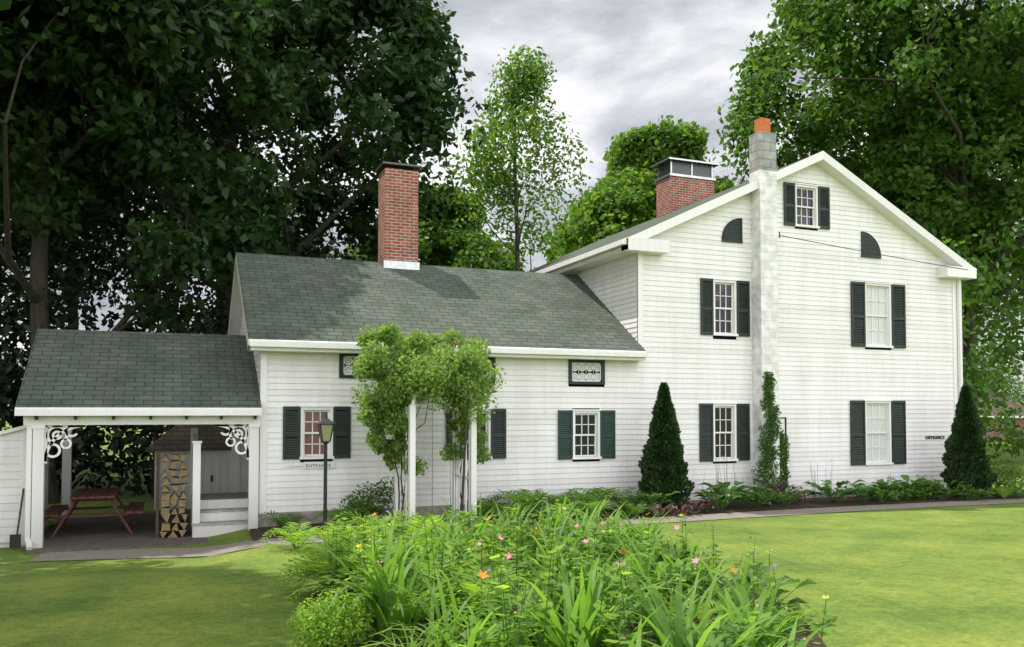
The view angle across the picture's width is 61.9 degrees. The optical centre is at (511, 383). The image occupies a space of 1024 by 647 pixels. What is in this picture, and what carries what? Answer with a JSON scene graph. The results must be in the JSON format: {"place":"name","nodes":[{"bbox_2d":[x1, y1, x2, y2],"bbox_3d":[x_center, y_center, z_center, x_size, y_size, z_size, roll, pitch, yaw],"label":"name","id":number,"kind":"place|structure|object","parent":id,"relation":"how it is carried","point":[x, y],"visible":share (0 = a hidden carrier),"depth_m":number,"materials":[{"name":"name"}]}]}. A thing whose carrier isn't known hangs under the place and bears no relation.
{"place":"outdoors","nodes":[
{"label":"outdoors","id":0,"kind":"place"},
{"bbox_2d":[0,421,1023,646],"bbox_3d":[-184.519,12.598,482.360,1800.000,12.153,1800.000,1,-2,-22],"label":"lawn","id":1,"kind":"structure","parent":0,"point":[950,576],"depth_m":10.01,"materials":[{"name":"green plant"}]},
{"bbox_2d":[0,0,30,50],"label":"maple tree","id":2,"kind":"object","parent":1,"relation":"on","point":[5,4],"visible":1,"depth_m":12.60,"materials":[{"name":"green plant"}]},
{"bbox_2d":[9,488,24,547],"bbox_3d":[-8.462,2.301,14.593,0.166,0.978,0.335,1,-2,-22],"label":"spade","id":3,"kind":"object","parent":1,"relation":"on","point":[15,541],"visible":1,"depth_m":14.45,"materials":[{"name":"grey metal"}]},
{"bbox_2d":[0,425,48,547],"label":"lean-to shed","id":4,"kind":"object","parent":1,"relation":"on","point":[13,441],"visible":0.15,"depth_m":14.74,"materials":[{"name":"white paint"}]},
{"bbox_2d":[0,80,170,330],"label":"maple tree","id":5,"kind":"object","parent":1,"relation":"on","point":[134,195],"depth_m":28.81,"materials":[{"name":"green plant"}]},
{"bbox_2d":[2,110,248,458],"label":"tree","id":6,"kind":"object","parent":1,"relation":"on","point":[23,294],"depth_m":41.31,"materials":[{"name":"green plant"}]},
{"bbox_2d":[14,329,261,554],"bbox_3d":[-7.293,1.018,17.043,3.944,4.100,5.120,1,-2,-22],"label":"porch","id":7,"kind":"object","parent":1,"relation":"on","point":[73,379],"visible":0.99,"depth_m":15.63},
{"bbox_2d":[44,488,144,538],"bbox_3d":[-7.944,2.468,16.288,1.680,0.770,1.800,1,-2,-22],"label":"picnic table","id":8,"kind":"object","parent":7,"relation":"on","point":[85,495],"visible":0.98,"depth_m":15.86,"materials":[{"name":"brown wood"}]},
{"bbox_2d":[155,452,187,537],"bbox_3d":[-6.272,2.050,15.754,0.548,1.550,0.548,1,-2,-22],"label":"firewood stack","id":9,"kind":"object","parent":7,"relation":"on","point":[166,497],"visible":1,"depth_m":15.58,"materials":[{"name":"brown wood"}]},
{"bbox_2d":[190,428,247,537],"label":"porch steps","id":10,"kind":"structure","parent":7,"relation":"on","point":[213,514],"depth_m":15.94,"materials":[{"name":"white paint"}]},
{"bbox_2d":[0,0,302,504],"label":"maple tree","id":11,"kind":"object","parent":1,"relation":"on","point":[66,44],"visible":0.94,"depth_m":20.90,"materials":[{"name":"green plant"}]},
{"bbox_2d":[0,61,366,497],"bbox_3d":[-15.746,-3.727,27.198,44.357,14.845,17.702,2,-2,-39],"label":"tree","id":12,"kind":"object","parent":1,"relation":"on","point":[12,372],"visible":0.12,"depth_m":23.60,"materials":[{"name":"green plant"}]},
{"bbox_2d":[145,424,231,509],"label":"shed","id":13,"kind":"structure","parent":1,"relation":"on","point":[215,473],"depth_m":20.52,"materials":[{"name":"white paint"}]},
{"bbox_2d":[0,0,489,430],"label":"maple tree","id":14,"kind":"object","parent":1,"relation":"on","point":[410,67],"visible":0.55,"depth_m":28.45,"materials":[{"name":"green plant"}]},
{"bbox_2d":[350,322,506,519],"bbox_3d":[-1.605,0.803,15.496,2.811,3.766,2.411,1,-2,-22],"label":"climbing vine","id":15,"kind":"object","parent":1,"relation":"on","point":[463,367],"visible":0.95,"depth_m":15.12,"materials":[{"name":"green plant"}]},
{"bbox_2d":[430,340,463,518],"bbox_3d":[-1.106,0.915,15.736,0.894,3.462,0.177,1,-2,-30],"label":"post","id":16,"kind":"object","parent":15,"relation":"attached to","point":[455,459],"visible":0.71,"depth_m":15.68,"materials":[{"name":"white wood"}]},
{"bbox_2d":[332,182,527,271],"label":"tree","id":17,"kind":"object","parent":1,"relation":"on","point":[450,246],"visible":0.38,"depth_m":47.97,"materials":[{"name":"green plant"}]},
{"bbox_2d":[394,390,467,523],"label":"vine trunks","id":18,"kind":"object","parent":1,"relation":"on","point":[401,466],"visible":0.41,"depth_m":15.55,"materials":[{"name":"brown plant"}]},
{"bbox_2d":[394,380,476,528],"bbox_3d":[-1.409,1.328,15.570,1.230,2.740,1.160,1,-2,-22],"label":"garden arbor","id":19,"kind":"object","parent":1,"relation":"on","point":[471,477],"visible":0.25,"depth_m":15.28,"materials":[{"name":"white paint"}]},
{"bbox_2d":[446,44,592,270],"bbox_3d":[0.316,-5.339,36.794,6.877,18.130,6.688,1,-2,-22],"label":"slender tree","id":20,"kind":"object","parent":1,"relation":"on","point":[525,85],"visible":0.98,"depth_m":36.48,"materials":[{"name":"green plant"}]},
{"bbox_2d":[305,557,826,646],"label":"bed soil","id":21,"kind":"structure","parent":1,"relation":"on","point":[816,638],"depth_m":7.31,"materials":[{"name":"brown soil"}]},
{"bbox_2d":[284,588,375,646],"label":"bush","id":22,"kind":"object","parent":21,"relation":"on","point":[331,623],"visible":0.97,"depth_m":6.75,"materials":[{"name":"green plant"}]},
{"bbox_2d":[506,587,538,613],"bbox_3d":[0.055,2.120,8.235,0.519,0.280,0.420,1,-2,-22],"label":"bed boulder","id":23,"kind":"object","parent":21,"relation":"on","point":[535,597],"visible":0.01,"depth_m":8.15,"materials":[{"name":"grey stone"}]},
{"bbox_2d":[270,521,827,627],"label":"island bed ferns","id":24,"kind":"object","parent":21,"relation":"on","point":[313,571],"visible":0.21,"depth_m":8.59,"materials":[{"name":"green plant"}]},
{"bbox_2d":[284,487,831,646],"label":"iris leaves","id":25,"kind":"object","parent":21,"relation":"on","point":[391,623],"visible":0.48,"depth_m":6.56,"materials":[{"name":"green plant"}]},
{"bbox_2d":[316,496,838,646],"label":"flower bed plants","id":26,"kind":"object","parent":21,"relation":"on","point":[606,639],"visible":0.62,"depth_m":7.42,"materials":[{"name":"green plant"}]},
{"bbox_2d":[518,537,816,646],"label":"flower bed plants","id":27,"kind":"object","parent":21,"relation":"on","point":[759,588],"visible":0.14,"depth_m":8.08,"materials":[{"name":"green plant"}]},
{"bbox_2d":[529,180,652,270],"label":"tree","id":28,"kind":"object","parent":1,"relation":"on","point":[550,258],"depth_m":66.66,"materials":[{"name":"green plant"}]},
{"bbox_2d":[228,117,976,526],"bbox_3d":[1.614,-1.825,24.378,18.500,10.240,11.740,1,-2,-22],"label":"farmhouse","id":29,"kind":"object","parent":1,"relation":"on","point":[702,301],"visible":0.73,"depth_m":19.69,"materials":[{"name":"white paint"}]},
{"bbox_2d":[287,459,334,468],"bbox_3d":[-3.820,1.529,16.176,0.920,0.180,0.023,1,-2,-22],"label":"entrance sign","id":30,"kind":"object","parent":29,"relation":"attached to","point":[331,463],"visible":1,"depth_m":16.20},
{"bbox_2d":[751,371,790,501],"bbox_3d":[6.043,1.307,19.776,1.194,3.233,0.405,1,-2,-22],"label":"vine on chimney","id":31,"kind":"object","parent":29,"relation":"attached to","point":[769,448],"visible":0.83,"depth_m":19.70,"materials":[{"name":"green plant"}]},
{"bbox_2d":[779,417,786,480],"bbox_3d":[6.409,1.804,20.169,0.197,2.000,0.497,-1,-2,24],"label":"pipe","id":32,"kind":"object","parent":29,"relation":"attached to","point":[785,418],"visible":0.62,"depth_m":20.04,"materials":[{"name":"black metal"}]},
{"bbox_2d":[926,436,944,438],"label":"entrance sign letters","id":33,"kind":"object","parent":29,"relation":"attached to","point":[934,437],"visible":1,"depth_m":22.18,"materials":[{"name":"black metal"}]},
{"bbox_2d":[537,115,733,258],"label":"tree","id":34,"kind":"object","parent":1,"relation":"on","point":[626,192],"visible":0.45,"depth_m":47.19,"materials":[{"name":"green plant"}]},
{"bbox_2d":[257,483,1023,548],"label":"foundation ferns","id":35,"kind":"object","parent":1,"relation":"on","point":[632,507],"visible":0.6,"depth_m":16.14,"materials":[{"name":"green plant"}]},
{"bbox_2d":[637,382,694,509],"bbox_3d":[3.284,1.355,18.196,1.217,2.788,1.184,0,-2,9],"label":"arborvitae","id":36,"kind":"object","parent":1,"relation":"on","point":[662,465],"visible":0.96,"depth_m":17.90,"materials":[{"name":"green plant"}]},
{"bbox_2d":[756,479,808,503],"bbox_3d":[6.210,2.498,19.419,1.282,0.653,0.757,1,-2,-22],"label":"shrub","id":37,"kind":"object","parent":1,"relation":"on","point":[775,489],"visible":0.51,"depth_m":19.40,"materials":[{"name":"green plant"}]},
{"bbox_2d":[709,0,1023,383],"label":"tree","id":38,"kind":"object","parent":1,"relation":"on","point":[869,88],"visible":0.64,"depth_m":37.13,"materials":[{"name":"green plant"}]},
{"bbox_2d":[779,232,1023,341],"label":"overhead wire","id":39,"kind":"object","parent":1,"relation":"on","point":[906,259],"visible":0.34,"depth_m":21.55,"materials":[{"name":"black metal"}]},
{"bbox_2d":[845,1,1023,405],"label":"tree","id":40,"kind":"object","parent":1,"relation":"on","point":[907,172],"visible":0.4,"depth_m":37.32,"materials":[{"name":"green plant"}]},
{"bbox_2d":[889,479,979,500],"bbox_3d":[9.939,2.597,20.428,2.313,0.560,0.991,0,-2,-8],"label":"shrub","id":41,"kind":"object","parent":1,"relation":"on","point":[935,488],"visible":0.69,"depth_m":20.36,"materials":[{"name":"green plant"}]},
{"bbox_2d":[871,170,1023,319],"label":"tree","id":42,"kind":"object","parent":1,"relation":"on","point":[1019,227],"visible":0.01,"depth_m":45.40,"materials":[{"name":"green plant"}]},
{"bbox_2d":[939,385,997,496],"bbox_3d":[11.252,1.454,21.158,1.272,2.866,1.238,1,-2,-22],"label":"arborvitae","id":43,"kind":"object","parent":1,"relation":"on","point":[965,459],"visible":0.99,"depth_m":20.96,"materials":[{"name":"green plant"}]},
{"bbox_2d":[941,222,1023,464],"bbox_3d":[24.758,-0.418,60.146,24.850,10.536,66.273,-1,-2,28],"label":"tree","id":44,"kind":"object","parent":1,"relation":"on","point":[994,380],"visible":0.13,"depth_m":33.08,"materials":[{"name":"green plant"}]},
{"bbox_2d":[977,390,1023,441],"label":"neighbour brick house","id":45,"kind":"structure","parent":1,"relation":"on","point":[1013,405],"depth_m":61.57,"materials":[{"name":"brown"}]},
{"bbox_2d":[989,457,1023,493],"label":"shrub","id":46,"kind":"object","parent":1,"relation":"on","point":[1011,473],"visible":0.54,"depth_m":22.08,"materials":[{"name":"green plant"}]},
{"bbox_2d":[0,0,1023,405],"label":"sky","id":47,"kind":"structure","parent":0,"point":[620,65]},
{"bbox_2d":[27,498,1023,561],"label":"gravel path","id":48,"kind":"structure","parent":0,"point":[142,553],"depth_m":14.42,"materials":[{"name":"grey gravel"}]},
{"bbox_2d":[249,491,1023,540],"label":"garden bed","id":49,"kind":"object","parent":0,"point":[258,533],"depth_m":18.47,"materials":[{"name":"brown soil"}]},
{"bbox_2d":[316,413,334,531],"bbox_3d":[-3.240,1.622,14.819,0.290,2.218,0.290,1,-2,-22],"label":"lamp post","id":50,"kind":"object","parent":49,"relation":"on","point":[325,427],"visible":0.94,"depth_m":14.78,"materials":[{"name":"black metal"}]},
{"bbox_2d":[339,476,407,520],"bbox_3d":[-2.599,2.235,16.042,1.359,0.966,0.890,1,-2,-22],"label":"shrub","id":51,"kind":"object","parent":49,"relation":"on","point":[385,501],"visible":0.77,"depth_m":15.95,"materials":[{"name":"green plant"}]},
{"bbox_2d":[628,475,1023,516],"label":"foundation plants","id":52,"kind":"object","parent":49,"relation":"on","point":[722,493],"visible":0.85,"depth_m":19.01,"materials":[{"name":"green plant"}]},
{"bbox_2d":[702,456,1010,505],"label":"foundation perennials","id":53,"kind":"object","parent":49,"relation":"on","point":[930,496],"visible":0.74,"depth_m":20.04,"materials":[{"name":"green"}]}
]}

